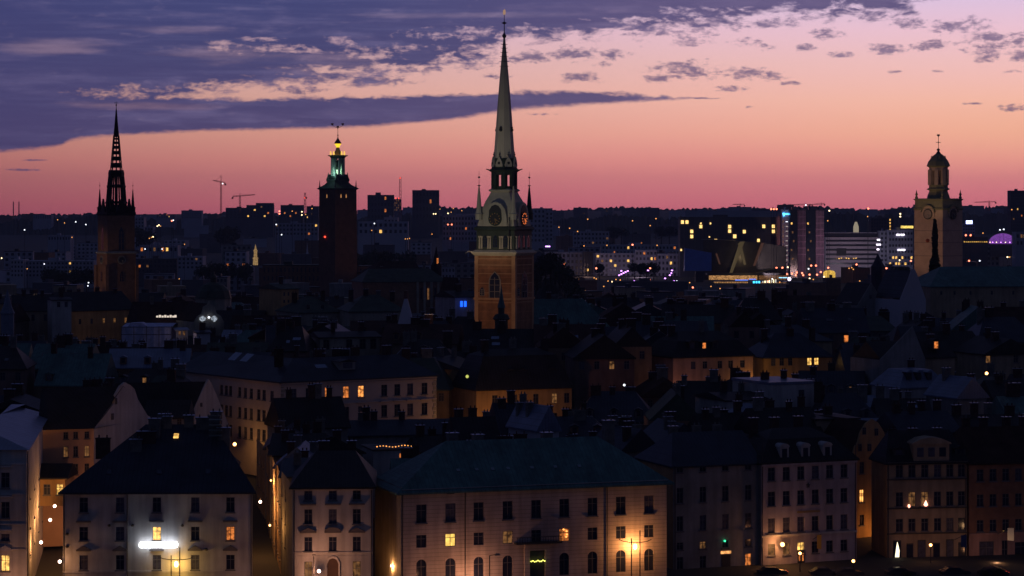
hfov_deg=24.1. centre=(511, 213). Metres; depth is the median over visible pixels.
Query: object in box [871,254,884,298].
church spire
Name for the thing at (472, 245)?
city building
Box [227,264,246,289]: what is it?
leafy tree
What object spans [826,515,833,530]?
window
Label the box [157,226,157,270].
street lamp
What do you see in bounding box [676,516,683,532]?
window
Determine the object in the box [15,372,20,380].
window
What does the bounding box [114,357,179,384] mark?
old town house
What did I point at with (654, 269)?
leafy tree
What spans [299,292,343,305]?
old town house
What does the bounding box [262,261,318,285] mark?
city hall wing
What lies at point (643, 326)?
old town house
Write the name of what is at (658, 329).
old town house
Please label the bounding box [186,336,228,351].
old town house
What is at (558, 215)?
city building
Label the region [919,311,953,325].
old town house
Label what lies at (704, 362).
window
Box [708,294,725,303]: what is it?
old town house
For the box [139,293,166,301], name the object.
old town house
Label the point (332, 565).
door
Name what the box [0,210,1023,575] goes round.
ground
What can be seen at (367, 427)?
old town house
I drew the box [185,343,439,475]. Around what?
corner palace
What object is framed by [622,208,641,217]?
city building
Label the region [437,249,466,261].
city building
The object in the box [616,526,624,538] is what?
window
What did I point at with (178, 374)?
old town house
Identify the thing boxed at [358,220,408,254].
apartment block
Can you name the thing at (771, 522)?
window
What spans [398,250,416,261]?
leafy tree
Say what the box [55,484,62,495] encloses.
window
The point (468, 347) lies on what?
old town house
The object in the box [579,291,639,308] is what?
old town house
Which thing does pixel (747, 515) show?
window
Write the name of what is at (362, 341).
window
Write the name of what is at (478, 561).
window
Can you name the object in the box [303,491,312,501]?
window
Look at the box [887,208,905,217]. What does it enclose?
city building
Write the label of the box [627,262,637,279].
leafy tree
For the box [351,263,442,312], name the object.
old town house
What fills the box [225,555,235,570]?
window
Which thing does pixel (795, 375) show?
old town house
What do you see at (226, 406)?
window
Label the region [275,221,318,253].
apartment block
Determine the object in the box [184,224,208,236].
city building
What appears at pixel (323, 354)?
old town house
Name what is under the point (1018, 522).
window
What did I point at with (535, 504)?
window
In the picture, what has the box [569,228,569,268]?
street lamp
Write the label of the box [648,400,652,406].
window
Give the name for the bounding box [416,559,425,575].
window
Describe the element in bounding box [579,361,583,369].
window
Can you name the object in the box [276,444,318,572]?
street house
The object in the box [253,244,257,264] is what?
church turret
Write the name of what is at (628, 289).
city building
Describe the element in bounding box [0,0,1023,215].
sky
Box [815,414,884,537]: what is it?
gabled house
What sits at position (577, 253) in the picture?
street lamp
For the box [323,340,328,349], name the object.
window
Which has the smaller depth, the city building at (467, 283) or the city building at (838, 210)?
the city building at (467, 283)
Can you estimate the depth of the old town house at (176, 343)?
547.12 m
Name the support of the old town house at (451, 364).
on the ground
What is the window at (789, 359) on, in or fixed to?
in the old town house at (790, 351)
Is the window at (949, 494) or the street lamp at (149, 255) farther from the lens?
the street lamp at (149, 255)
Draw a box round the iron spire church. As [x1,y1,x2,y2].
[94,104,138,302]
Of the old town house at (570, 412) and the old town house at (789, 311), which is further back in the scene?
the old town house at (789, 311)
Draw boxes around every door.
[326,556,339,575]
[530,550,544,575]
[721,551,730,566]
[797,550,804,562]
[906,543,912,556]
[933,543,939,556]
[958,542,964,555]
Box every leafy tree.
[41,268,58,281]
[50,268,63,279]
[56,270,79,283]
[68,268,83,283]
[77,268,93,291]
[135,227,150,246]
[144,228,156,244]
[193,265,209,278]
[205,261,216,274]
[208,263,227,275]
[214,226,233,246]
[224,262,235,279]
[226,226,241,242]
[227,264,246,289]
[241,261,253,283]
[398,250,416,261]
[535,252,555,284]
[544,252,564,282]
[549,262,571,290]
[555,266,574,297]
[561,274,579,288]
[594,262,604,280]
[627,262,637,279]
[636,263,646,274]
[647,262,660,280]
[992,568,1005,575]
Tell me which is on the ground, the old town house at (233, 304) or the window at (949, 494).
the old town house at (233, 304)
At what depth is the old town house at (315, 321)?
613.13 m
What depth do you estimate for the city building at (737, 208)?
5207.31 m
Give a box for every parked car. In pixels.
[757,566,787,573]
[808,566,834,574]
[833,567,863,575]
[884,566,916,574]
[939,566,970,574]
[977,567,1008,575]
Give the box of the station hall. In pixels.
[713,277,790,282]
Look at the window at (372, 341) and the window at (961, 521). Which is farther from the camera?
the window at (372, 341)
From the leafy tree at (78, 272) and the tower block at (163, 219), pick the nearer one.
the leafy tree at (78, 272)
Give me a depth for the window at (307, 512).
333.26 m
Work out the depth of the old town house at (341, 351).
519.10 m
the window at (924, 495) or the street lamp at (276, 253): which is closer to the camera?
the window at (924, 495)
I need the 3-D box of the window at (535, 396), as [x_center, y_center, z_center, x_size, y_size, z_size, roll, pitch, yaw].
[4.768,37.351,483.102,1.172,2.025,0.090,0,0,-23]
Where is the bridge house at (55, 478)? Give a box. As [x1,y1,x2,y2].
[40,463,77,505]
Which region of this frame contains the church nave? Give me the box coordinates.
[534,299,609,326]
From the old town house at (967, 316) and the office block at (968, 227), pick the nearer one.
the old town house at (967, 316)
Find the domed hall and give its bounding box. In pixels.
[194,271,230,309]
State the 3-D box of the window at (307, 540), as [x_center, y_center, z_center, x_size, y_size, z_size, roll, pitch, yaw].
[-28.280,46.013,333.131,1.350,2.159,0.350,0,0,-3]
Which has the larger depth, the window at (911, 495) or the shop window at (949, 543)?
the shop window at (949, 543)
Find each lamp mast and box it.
[158,547,193,575]
[619,530,651,575]
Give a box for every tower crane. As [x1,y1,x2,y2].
[213,180,225,215]
[232,194,254,212]
[784,203,812,209]
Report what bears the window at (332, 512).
in the quay house at (326, 506)
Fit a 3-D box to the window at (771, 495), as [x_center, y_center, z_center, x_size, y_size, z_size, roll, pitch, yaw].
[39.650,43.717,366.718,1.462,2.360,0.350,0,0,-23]
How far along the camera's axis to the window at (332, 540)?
333.46 m
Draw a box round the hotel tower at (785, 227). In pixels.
[781,207,788,274]
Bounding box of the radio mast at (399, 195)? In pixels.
[399,177,401,215]
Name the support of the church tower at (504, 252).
on the ground
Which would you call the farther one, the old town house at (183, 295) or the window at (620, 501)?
the old town house at (183, 295)
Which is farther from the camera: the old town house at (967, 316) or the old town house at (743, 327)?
the old town house at (967, 316)
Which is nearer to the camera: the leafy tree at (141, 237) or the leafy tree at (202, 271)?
the leafy tree at (202, 271)
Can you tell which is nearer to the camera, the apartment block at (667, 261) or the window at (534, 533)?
the window at (534, 533)
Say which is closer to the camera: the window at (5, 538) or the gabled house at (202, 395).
the window at (5, 538)
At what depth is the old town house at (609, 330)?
569.19 m
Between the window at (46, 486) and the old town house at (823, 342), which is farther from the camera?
the old town house at (823, 342)
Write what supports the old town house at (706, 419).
on the ground
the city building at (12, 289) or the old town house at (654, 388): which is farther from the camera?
the city building at (12, 289)
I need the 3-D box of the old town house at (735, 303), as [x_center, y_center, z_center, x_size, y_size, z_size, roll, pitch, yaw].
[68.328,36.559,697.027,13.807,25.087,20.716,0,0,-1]
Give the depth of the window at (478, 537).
336.65 m
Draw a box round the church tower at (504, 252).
[466,9,542,328]
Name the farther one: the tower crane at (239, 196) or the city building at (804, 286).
the tower crane at (239, 196)
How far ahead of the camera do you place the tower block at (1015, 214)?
2700.00 m
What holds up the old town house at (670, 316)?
on the ground
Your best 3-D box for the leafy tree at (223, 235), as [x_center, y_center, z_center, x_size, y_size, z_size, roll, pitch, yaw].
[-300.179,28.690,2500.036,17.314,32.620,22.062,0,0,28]
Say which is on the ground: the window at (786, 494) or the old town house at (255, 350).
the old town house at (255, 350)
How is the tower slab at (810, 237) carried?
on the ground
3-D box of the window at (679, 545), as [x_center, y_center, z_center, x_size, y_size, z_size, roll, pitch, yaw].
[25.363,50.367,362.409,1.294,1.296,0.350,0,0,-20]
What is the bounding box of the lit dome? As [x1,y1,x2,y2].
[989,233,1011,255]
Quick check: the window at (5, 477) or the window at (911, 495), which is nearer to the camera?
the window at (5, 477)
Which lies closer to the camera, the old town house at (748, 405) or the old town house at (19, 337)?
the old town house at (748, 405)
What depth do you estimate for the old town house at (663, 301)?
978.81 m
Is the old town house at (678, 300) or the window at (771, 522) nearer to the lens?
the window at (771, 522)
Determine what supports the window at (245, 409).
in the corner palace at (386, 385)
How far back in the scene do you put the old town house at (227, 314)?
724.31 m
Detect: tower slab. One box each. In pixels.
[789,207,796,277]
[797,207,805,277]
[806,207,814,277]
[815,207,823,277]
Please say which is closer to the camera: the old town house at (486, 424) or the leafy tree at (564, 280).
the old town house at (486, 424)
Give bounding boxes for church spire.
[0,289,14,340]
[431,247,441,276]
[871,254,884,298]
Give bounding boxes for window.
[0,372,4,380]
[0,473,9,488]
[0,502,9,519]
[0,534,9,542]
[0,555,9,572]
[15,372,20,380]
[42,484,50,495]
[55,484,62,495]
[63,432,68,439]
[63,446,68,457]
[73,432,78,439]
[73,446,78,457]
[78,498,88,513]
[78,527,88,541]
[78,555,88,570]
[84,431,89,439]
[84,446,89,457]
[101,226,103,249]
[115,498,124,513]
[115,527,124,541]
[115,555,124,570]
[118,226,123,249]
[119,271,123,281]
[152,497,161,513]
[152,527,161,541]
[152,555,161,570]
[190,497,199,513]
[190,527,199,541]
[190,555,199,570]
[219,385,222,395]
[224,385,227,395]
[225,405,227,416]
[225,497,235,512]
[225,527,235,541]
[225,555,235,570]
[228,386,231,396]
[228,406,231,417]
[237,387,240,397]
[237,407,240,418]
[237,426,240,438]
[243,388,246,398]
[243,408,246,419]
[243,427,246,439]
[249,388,252,399]
[249,408,252,420]
[249,428,252,440]
[256,389,259,399]
[256,409,260,421]
[256,429,260,441]
[261,390,265,400]
[261,410,265,421]
[261,430,265,442]
[292,389,295,396]
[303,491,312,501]
[303,509,312,525]
[303,537,312,552]
[304,562,311,575]
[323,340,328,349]
[328,490,337,500]
[328,509,337,524]
[328,537,337,552]
[343,386,349,398]
[346,339,351,347]
[352,490,361,500]
[352,509,361,524]
[352,537,361,551]
[353,561,360,575]
[358,386,364,397]
[360,339,365,348]
[370,339,375,348]
[381,385,387,396]
[381,405,387,417]
[394,384,400,395]
[394,404,399,416]
[407,383,413,395]
[407,403,413,416]
[415,504,427,524]
[416,535,425,547]
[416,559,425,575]
[421,383,427,394]
[421,403,426,415]
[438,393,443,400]
[444,503,456,522]
[445,533,454,546]
[445,558,454,575]
[473,502,484,521]
[474,532,482,544]
[474,557,482,575]
[480,287,484,295]
[482,235,486,247]
[489,272,500,297]
[492,395,496,402]
[493,235,497,247]
[502,501,513,520]
[503,235,507,247]
[503,531,512,543]
[503,555,512,575]
[521,271,526,297]
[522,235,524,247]
[530,500,541,519]
[531,530,540,541]
[533,394,537,403]
[552,393,556,402]
[559,499,569,518]
[559,528,568,540]
[559,553,568,574]
[564,393,568,402]
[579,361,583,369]
[587,498,598,516]
[588,527,596,539]
[588,551,596,573]
[594,361,598,368]
[609,361,613,368]
[615,496,626,515]
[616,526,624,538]
[616,550,624,571]
[624,361,628,368]
[639,351,643,358]
[643,495,654,514]
[644,525,653,536]
[644,549,653,570]
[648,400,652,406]
[676,468,683,473]
[676,488,683,504]
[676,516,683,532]
[676,542,683,551]
[677,557,682,568]
[699,467,706,472]
[699,487,706,503]
[699,515,706,531]
[699,541,706,549]
[700,556,705,567]
[703,361,706,368]
[721,466,729,471]
[721,486,729,502]
[721,514,729,529]
[721,540,729,548]
[728,360,732,367]
[734,331,738,337]
[740,360,743,367]
[744,465,752,470]
[744,485,752,501]
[744,513,752,528]
[744,539,752,547]
[745,553,750,564]
[767,468,775,481]
[767,492,775,506]
[767,518,775,534]
[767,544,775,556]
[780,358,783,365]
[782,467,790,481]
[782,491,790,506]
[782,517,790,533]
[782,543,790,555]
[788,358,791,365]
[797,466,805,480]
[797,490,805,505]
[797,517,805,532]
[797,542,805,554]
[807,358,811,364]
[811,466,819,479]
[811,489,819,504]
[811,516,819,531]
[811,541,819,553]
[814,358,818,364]
[826,240,877,241]
[826,244,877,245]
[826,249,877,250]
[826,253,877,254]
[826,258,874,259]
[826,262,872,263]
[826,465,833,479]
[826,489,833,503]
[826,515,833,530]
[826,540,833,552]
[840,464,848,478]
[840,488,848,503]
[840,514,848,529]
[840,539,848,552]
[859,462,864,474]
[859,489,864,503]
[859,515,864,526]
[862,427,865,434]
[874,428,877,435]
[893,540,900,557]
[895,465,903,478]
[895,492,903,507]
[895,519,903,532]
[908,465,916,478]
[908,492,916,507]
[908,519,916,532]
[918,540,925,556]
[920,465,928,478]
[920,492,928,506]
[920,518,928,531]
[933,464,941,477]
[933,492,941,506]
[933,518,941,531]
[946,464,954,477]
[946,491,954,506]
[946,518,954,531]
[946,539,953,555]
[957,464,965,477]
[957,491,965,506]
[957,518,965,531]
[976,469,984,482]
[976,494,984,507]
[976,520,984,532]
[979,541,993,554]
[985,356,990,363]
[989,469,997,481]
[989,494,997,507]
[989,520,997,532]
[1002,469,1009,481]
[1002,494,1009,506]
[1002,519,1008,531]
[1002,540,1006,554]
[1014,355,1017,362]
[1015,468,1022,481]
[1015,493,1022,506]
[1015,519,1022,531]
[1015,542,1023,553]
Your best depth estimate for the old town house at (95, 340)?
719.92 m
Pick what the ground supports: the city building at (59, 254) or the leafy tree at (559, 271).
the city building at (59, 254)
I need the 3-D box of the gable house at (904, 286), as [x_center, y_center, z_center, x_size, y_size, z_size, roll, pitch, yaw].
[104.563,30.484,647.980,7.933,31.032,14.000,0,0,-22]
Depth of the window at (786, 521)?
367.85 m
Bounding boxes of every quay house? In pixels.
[0,404,46,575]
[58,409,255,575]
[281,438,376,575]
[633,422,757,569]
[747,413,859,565]
[869,425,969,557]
[952,414,1023,555]
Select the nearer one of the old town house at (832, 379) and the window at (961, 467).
the window at (961, 467)
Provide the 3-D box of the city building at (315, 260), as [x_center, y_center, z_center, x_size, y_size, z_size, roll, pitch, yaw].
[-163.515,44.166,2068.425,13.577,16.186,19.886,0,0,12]
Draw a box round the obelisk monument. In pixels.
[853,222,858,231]
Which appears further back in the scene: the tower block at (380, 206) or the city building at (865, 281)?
the tower block at (380, 206)
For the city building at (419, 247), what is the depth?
2608.21 m
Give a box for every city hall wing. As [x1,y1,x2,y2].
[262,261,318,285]
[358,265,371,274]
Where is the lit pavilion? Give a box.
[823,270,834,276]
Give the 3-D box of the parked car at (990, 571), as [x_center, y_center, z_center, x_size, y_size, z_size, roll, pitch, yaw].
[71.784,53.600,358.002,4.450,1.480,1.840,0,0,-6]
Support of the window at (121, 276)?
in the iron spire church
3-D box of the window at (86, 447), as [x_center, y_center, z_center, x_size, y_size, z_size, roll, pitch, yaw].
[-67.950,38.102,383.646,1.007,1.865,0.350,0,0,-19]
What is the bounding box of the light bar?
[139,542,177,547]
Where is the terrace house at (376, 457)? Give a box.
[360,443,412,517]
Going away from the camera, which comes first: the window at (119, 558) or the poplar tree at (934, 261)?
the window at (119, 558)
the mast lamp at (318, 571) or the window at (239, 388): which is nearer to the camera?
the mast lamp at (318, 571)
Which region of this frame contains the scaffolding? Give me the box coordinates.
[121,322,177,346]
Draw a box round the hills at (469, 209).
[0,205,1003,216]
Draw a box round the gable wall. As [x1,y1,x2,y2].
[398,291,411,323]
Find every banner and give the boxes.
[814,534,820,548]
[952,534,966,547]
[998,527,1013,540]
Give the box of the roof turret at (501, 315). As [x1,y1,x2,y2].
[493,285,509,328]
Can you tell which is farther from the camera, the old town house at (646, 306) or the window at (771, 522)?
the old town house at (646, 306)
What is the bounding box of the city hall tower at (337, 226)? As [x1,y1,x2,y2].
[317,123,358,296]
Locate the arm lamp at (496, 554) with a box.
[489,553,499,575]
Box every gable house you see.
[835,282,880,315]
[850,326,924,394]
[875,269,925,336]
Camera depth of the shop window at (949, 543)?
375.47 m
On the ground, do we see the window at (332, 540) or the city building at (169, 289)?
the city building at (169, 289)
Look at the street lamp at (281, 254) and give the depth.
1390.26 m
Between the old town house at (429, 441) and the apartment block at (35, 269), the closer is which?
the old town house at (429, 441)
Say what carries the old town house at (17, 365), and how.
on the ground
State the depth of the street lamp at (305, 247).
1390.26 m
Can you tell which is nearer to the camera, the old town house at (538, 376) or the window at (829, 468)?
the window at (829, 468)
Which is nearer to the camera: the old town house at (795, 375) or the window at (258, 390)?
the window at (258, 390)
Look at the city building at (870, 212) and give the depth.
5185.16 m
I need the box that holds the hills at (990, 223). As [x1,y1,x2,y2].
[0,209,1006,235]
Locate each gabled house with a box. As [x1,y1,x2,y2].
[39,382,150,546]
[114,379,228,426]
[176,301,223,335]
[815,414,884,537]
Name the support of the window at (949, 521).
in the quay house at (918, 492)
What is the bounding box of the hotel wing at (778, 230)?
[777,214,780,245]
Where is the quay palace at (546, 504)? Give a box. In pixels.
[375,417,674,575]
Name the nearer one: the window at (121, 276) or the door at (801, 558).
the door at (801, 558)
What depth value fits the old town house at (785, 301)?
694.53 m
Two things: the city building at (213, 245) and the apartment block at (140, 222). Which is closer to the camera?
the apartment block at (140, 222)
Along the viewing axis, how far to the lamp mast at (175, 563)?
331.15 m
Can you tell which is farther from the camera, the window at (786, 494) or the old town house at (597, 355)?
the old town house at (597, 355)
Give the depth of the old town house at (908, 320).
593.71 m
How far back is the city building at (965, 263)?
1613.72 m
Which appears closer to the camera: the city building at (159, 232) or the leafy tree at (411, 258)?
the leafy tree at (411, 258)
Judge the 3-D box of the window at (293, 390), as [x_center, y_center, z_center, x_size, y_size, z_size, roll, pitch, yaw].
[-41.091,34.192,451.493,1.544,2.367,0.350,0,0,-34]
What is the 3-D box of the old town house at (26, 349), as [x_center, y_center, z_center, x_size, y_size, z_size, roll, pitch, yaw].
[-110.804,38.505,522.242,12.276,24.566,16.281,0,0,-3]
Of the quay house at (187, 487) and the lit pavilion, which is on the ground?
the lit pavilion
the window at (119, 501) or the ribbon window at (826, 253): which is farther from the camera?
the ribbon window at (826, 253)
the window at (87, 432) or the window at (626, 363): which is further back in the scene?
the window at (626, 363)
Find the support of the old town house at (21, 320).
on the ground
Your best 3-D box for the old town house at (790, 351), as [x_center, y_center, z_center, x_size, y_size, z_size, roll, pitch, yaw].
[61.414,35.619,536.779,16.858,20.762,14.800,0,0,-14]
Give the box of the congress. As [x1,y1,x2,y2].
[703,239,788,279]
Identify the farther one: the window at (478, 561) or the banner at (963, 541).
the banner at (963, 541)
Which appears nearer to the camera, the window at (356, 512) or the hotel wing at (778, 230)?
the window at (356, 512)
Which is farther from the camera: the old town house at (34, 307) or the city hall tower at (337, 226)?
the city hall tower at (337, 226)
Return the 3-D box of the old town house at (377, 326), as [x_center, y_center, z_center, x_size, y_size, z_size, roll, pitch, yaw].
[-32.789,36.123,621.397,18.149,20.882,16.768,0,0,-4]
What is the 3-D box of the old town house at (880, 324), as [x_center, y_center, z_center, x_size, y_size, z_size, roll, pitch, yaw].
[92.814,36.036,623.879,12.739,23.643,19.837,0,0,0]
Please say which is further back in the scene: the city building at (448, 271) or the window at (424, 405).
the city building at (448, 271)
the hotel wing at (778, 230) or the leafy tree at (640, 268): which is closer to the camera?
the leafy tree at (640, 268)
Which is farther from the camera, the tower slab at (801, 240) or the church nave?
the tower slab at (801, 240)
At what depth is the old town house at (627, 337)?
515.99 m
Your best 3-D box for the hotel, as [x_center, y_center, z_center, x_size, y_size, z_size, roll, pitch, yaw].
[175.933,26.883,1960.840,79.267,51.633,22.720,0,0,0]
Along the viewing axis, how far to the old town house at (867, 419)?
423.06 m
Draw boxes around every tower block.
[33,214,53,230]
[156,213,176,229]
[181,209,202,228]
[226,207,245,235]
[246,203,273,236]
[281,204,303,222]
[307,205,318,222]
[367,192,393,220]
[410,189,438,237]
[533,207,552,210]
[1007,189,1023,256]
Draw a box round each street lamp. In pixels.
[24,229,24,288]
[64,222,64,270]
[149,238,149,272]
[151,237,151,272]
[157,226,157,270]
[160,226,160,272]
[173,220,173,272]
[184,244,184,279]
[276,224,276,282]
[279,213,279,275]
[281,234,281,274]
[292,211,292,281]
[305,214,305,281]
[374,223,374,263]
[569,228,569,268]
[577,231,577,276]
[776,208,776,285]
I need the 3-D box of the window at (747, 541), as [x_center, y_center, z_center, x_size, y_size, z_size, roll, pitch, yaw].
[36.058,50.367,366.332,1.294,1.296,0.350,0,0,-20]
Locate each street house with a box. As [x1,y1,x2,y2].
[145,400,194,423]
[256,417,302,518]
[266,421,326,537]
[271,433,317,558]
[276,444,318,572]
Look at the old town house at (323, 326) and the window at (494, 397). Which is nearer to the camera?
the window at (494, 397)
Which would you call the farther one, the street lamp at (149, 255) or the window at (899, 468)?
the street lamp at (149, 255)
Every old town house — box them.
[0,293,4,332]
[0,334,32,357]
[0,334,36,396]
[0,382,39,411]
[1,331,47,349]
[11,287,68,340]
[11,303,29,340]
[16,333,22,340]
[31,332,99,396]
[34,342,118,398]
[46,289,72,343]
[51,286,131,343]
[73,336,92,343]
[81,335,130,352]
[82,377,102,386]
[93,337,99,344]
[101,376,114,386]
[109,338,191,378]
[110,338,117,346]
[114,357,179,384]
[119,339,163,347]
[126,295,192,327]
[131,342,142,347]
[138,338,147,347]
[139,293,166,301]
[151,375,166,381]
[162,362,191,381]
[167,288,194,301]
[170,337,192,354]
[172,327,189,343]
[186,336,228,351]
[188,326,220,343]
[191,344,271,359]
[192,321,211,343]
[206,332,268,351]
[216,303,265,329]
[218,323,266,341]
[230,308,292,329]
[231,296,258,307]
[231,302,251,308]
[232,304,258,309]
[235,304,241,309]
[236,291,245,295]
[237,321,269,341]
[248,315,281,341]
[252,294,320,308]
[252,317,265,329]
[257,275,300,314]
[264,381,350,442]
[265,315,306,345]
[266,318,315,357]
[275,289,339,325]
[289,344,324,357]
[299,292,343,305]
[307,315,326,333]
[307,321,349,329]
[309,320,381,355]
[309,349,325,356]
[310,416,365,456]
[315,317,349,331]
[326,347,349,356]
[336,288,401,325]
[348,405,448,449]
[350,312,398,354]
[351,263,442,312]
[359,258,418,273]
[380,315,463,353]
[389,442,419,469]
[397,329,452,357]
[401,346,453,418]
[406,420,447,453]
[412,307,434,315]
[424,313,451,348]
[432,345,464,381]
[433,283,473,318]
[433,314,451,323]
[439,277,458,292]
[442,405,500,442]
[448,307,473,332]
[452,336,573,416]
[457,339,476,357]
[463,319,533,350]
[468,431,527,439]
[489,388,526,434]
[505,400,561,437]
[533,313,596,347]
[534,291,550,298]
[535,317,580,369]
[552,293,558,298]
[555,400,601,436]
[563,322,635,409]
[565,429,596,436]
[568,407,589,415]
[577,316,618,335]
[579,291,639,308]
[579,383,650,424]
[580,294,604,314]
[595,299,605,309]
[596,413,654,456]
[599,286,616,296]
[599,293,641,326]
[607,317,651,386]
[618,414,648,429]
[632,294,660,315]
[632,311,708,336]
[635,363,673,406]
[641,308,713,330]
[642,320,667,345]
[643,409,691,442]
[644,381,696,425]
[651,319,754,382]
[653,294,676,303]
[653,297,684,308]
[661,296,731,330]
[677,368,731,410]
[678,300,734,311]
[687,399,742,430]
[692,379,770,412]
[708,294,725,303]
[712,294,754,303]
[720,305,758,347]
[727,366,750,380]
[728,389,763,411]
[729,296,770,308]
[731,368,814,407]
[732,291,742,299]
[734,394,823,435]
[738,288,782,324]
[745,306,775,329]
[748,326,833,377]
[759,315,833,354]
[773,290,830,312]
[778,308,791,324]
[782,301,796,314]
[791,301,839,324]
[791,372,813,380]
[793,290,838,303]
[796,300,870,364]
[798,361,864,392]
[811,403,860,430]
[812,379,877,417]
[814,407,822,412]
[834,334,889,361]
[835,329,879,349]
[835,338,879,370]
[846,384,884,408]
[858,406,907,420]
[863,306,894,336]
[869,358,937,397]
[871,387,931,417]
[876,398,958,433]
[888,310,922,340]
[893,316,950,340]
[915,322,975,371]
[918,266,1023,317]
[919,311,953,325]
[919,332,956,374]
[923,366,989,414]
[949,298,983,330]
[951,400,1018,426]
[953,326,1023,379]
[967,306,1023,344]
[976,362,1005,384]
[980,373,1023,402]
[983,299,1023,324]
[992,381,1023,415]
[1007,366,1023,379]
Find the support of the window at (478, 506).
in the quay palace at (546, 504)
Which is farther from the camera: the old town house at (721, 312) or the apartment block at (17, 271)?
the apartment block at (17, 271)
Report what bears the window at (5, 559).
in the quay house at (21, 508)
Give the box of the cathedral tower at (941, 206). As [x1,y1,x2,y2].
[913,134,963,276]
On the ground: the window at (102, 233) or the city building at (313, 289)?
the city building at (313, 289)
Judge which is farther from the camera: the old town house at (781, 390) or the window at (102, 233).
the window at (102, 233)
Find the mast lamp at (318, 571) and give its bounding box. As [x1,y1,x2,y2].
[312,554,320,575]
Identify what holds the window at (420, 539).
in the quay palace at (546, 504)
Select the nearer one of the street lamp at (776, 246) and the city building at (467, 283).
the city building at (467, 283)
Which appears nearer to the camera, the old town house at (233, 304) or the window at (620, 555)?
the window at (620, 555)
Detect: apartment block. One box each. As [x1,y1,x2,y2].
[11,257,28,287]
[26,258,96,287]
[48,233,73,259]
[135,215,146,249]
[137,256,177,286]
[139,243,180,257]
[145,225,154,244]
[177,253,205,284]
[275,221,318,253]
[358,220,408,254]
[384,216,398,220]
[394,198,401,220]
[443,214,478,256]
[529,209,544,249]
[545,209,552,249]
[545,250,582,274]
[573,230,608,246]
[583,249,594,274]
[593,251,634,275]
[601,243,677,252]
[612,278,687,295]
[634,248,656,275]
[657,251,677,275]
[684,209,779,216]
[869,216,893,231]
[877,228,886,265]
[962,235,987,265]
[1012,232,1023,265]
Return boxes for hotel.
[678,215,775,276]
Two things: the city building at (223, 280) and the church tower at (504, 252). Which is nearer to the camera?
the church tower at (504, 252)
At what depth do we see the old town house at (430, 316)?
576.02 m
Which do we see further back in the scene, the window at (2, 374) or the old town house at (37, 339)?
the old town house at (37, 339)
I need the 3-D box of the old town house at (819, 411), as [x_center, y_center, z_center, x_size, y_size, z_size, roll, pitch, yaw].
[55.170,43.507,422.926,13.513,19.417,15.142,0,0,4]
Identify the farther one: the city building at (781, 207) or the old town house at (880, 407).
the city building at (781, 207)
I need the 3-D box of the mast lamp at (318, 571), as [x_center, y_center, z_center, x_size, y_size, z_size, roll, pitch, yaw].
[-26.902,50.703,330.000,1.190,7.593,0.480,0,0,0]
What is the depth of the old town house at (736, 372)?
493.75 m
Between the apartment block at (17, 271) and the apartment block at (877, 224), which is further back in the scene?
the apartment block at (877, 224)
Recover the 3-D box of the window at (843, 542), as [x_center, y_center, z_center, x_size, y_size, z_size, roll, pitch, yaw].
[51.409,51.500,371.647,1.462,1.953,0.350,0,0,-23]
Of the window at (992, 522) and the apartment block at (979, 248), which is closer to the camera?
the window at (992, 522)
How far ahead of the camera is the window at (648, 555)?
344.76 m
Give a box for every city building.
[0,215,13,223]
[0,267,10,282]
[0,284,16,294]
[4,249,33,269]
[16,289,51,294]
[21,213,44,221]
[32,279,71,292]
[34,250,54,259]
[50,250,70,259]
[53,281,83,291]
[68,213,80,218]
[77,241,97,257]
[83,254,96,259]
[136,214,155,220]
[139,289,166,295]
[144,271,174,278]
[144,276,180,291]
[155,228,162,236]
[157,282,185,295]
[164,239,188,247]
[166,292,194,300]
[181,247,206,264]
[181,276,209,295]
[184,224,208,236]
[199,233,217,247]
[207,236,233,252]
[208,214,219,219]
[216,273,230,289]
[221,243,250,265]
[224,264,254,290]
[225,249,248,266]
[240,281,260,295]
[243,237,266,246]
[257,251,283,264]
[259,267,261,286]
[269,279,309,293]
[282,252,310,263]
[294,239,318,258]
[309,286,319,293]
[312,257,318,263]
[329,279,351,296]
[357,209,366,218]
[363,243,394,255]
[400,252,430,263]
[403,207,411,214]
[411,240,430,253]
[417,261,442,268]
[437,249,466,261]
[440,260,473,282]
[442,263,454,277]
[460,274,473,290]
[469,241,476,258]
[534,252,538,262]
[535,248,557,262]
[553,210,563,220]
[553,225,559,235]
[556,234,572,251]
[568,245,600,252]
[573,207,587,218]
[578,277,596,289]
[580,287,602,296]
[601,208,613,216]
[609,234,614,244]
[612,283,645,296]
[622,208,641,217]
[622,232,650,244]
[636,287,674,301]
[642,207,658,217]
[657,224,677,235]
[665,292,698,303]
[669,209,693,218]
[684,287,718,295]
[693,295,710,303]
[698,208,712,210]
[698,292,718,301]
[722,284,755,298]
[728,206,751,210]
[752,208,777,210]
[774,284,788,294]
[777,204,793,211]
[788,279,825,294]
[803,205,817,209]
[822,275,840,294]
[826,208,850,213]
[841,265,870,282]
[855,279,867,283]
[859,208,877,216]
[885,264,908,269]
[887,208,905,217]
[962,205,983,216]
[962,259,976,266]
[988,243,998,265]
[991,207,1003,213]
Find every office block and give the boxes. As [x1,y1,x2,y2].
[824,232,877,276]
[876,226,912,269]
[962,220,974,236]
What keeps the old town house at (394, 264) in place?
on the ground
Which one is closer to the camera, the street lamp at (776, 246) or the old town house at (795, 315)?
the old town house at (795, 315)
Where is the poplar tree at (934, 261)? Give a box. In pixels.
[929,218,940,271]
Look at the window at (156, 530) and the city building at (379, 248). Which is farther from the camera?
the city building at (379, 248)
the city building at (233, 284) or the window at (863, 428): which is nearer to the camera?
the window at (863, 428)
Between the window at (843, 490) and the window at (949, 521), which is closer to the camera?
the window at (843, 490)

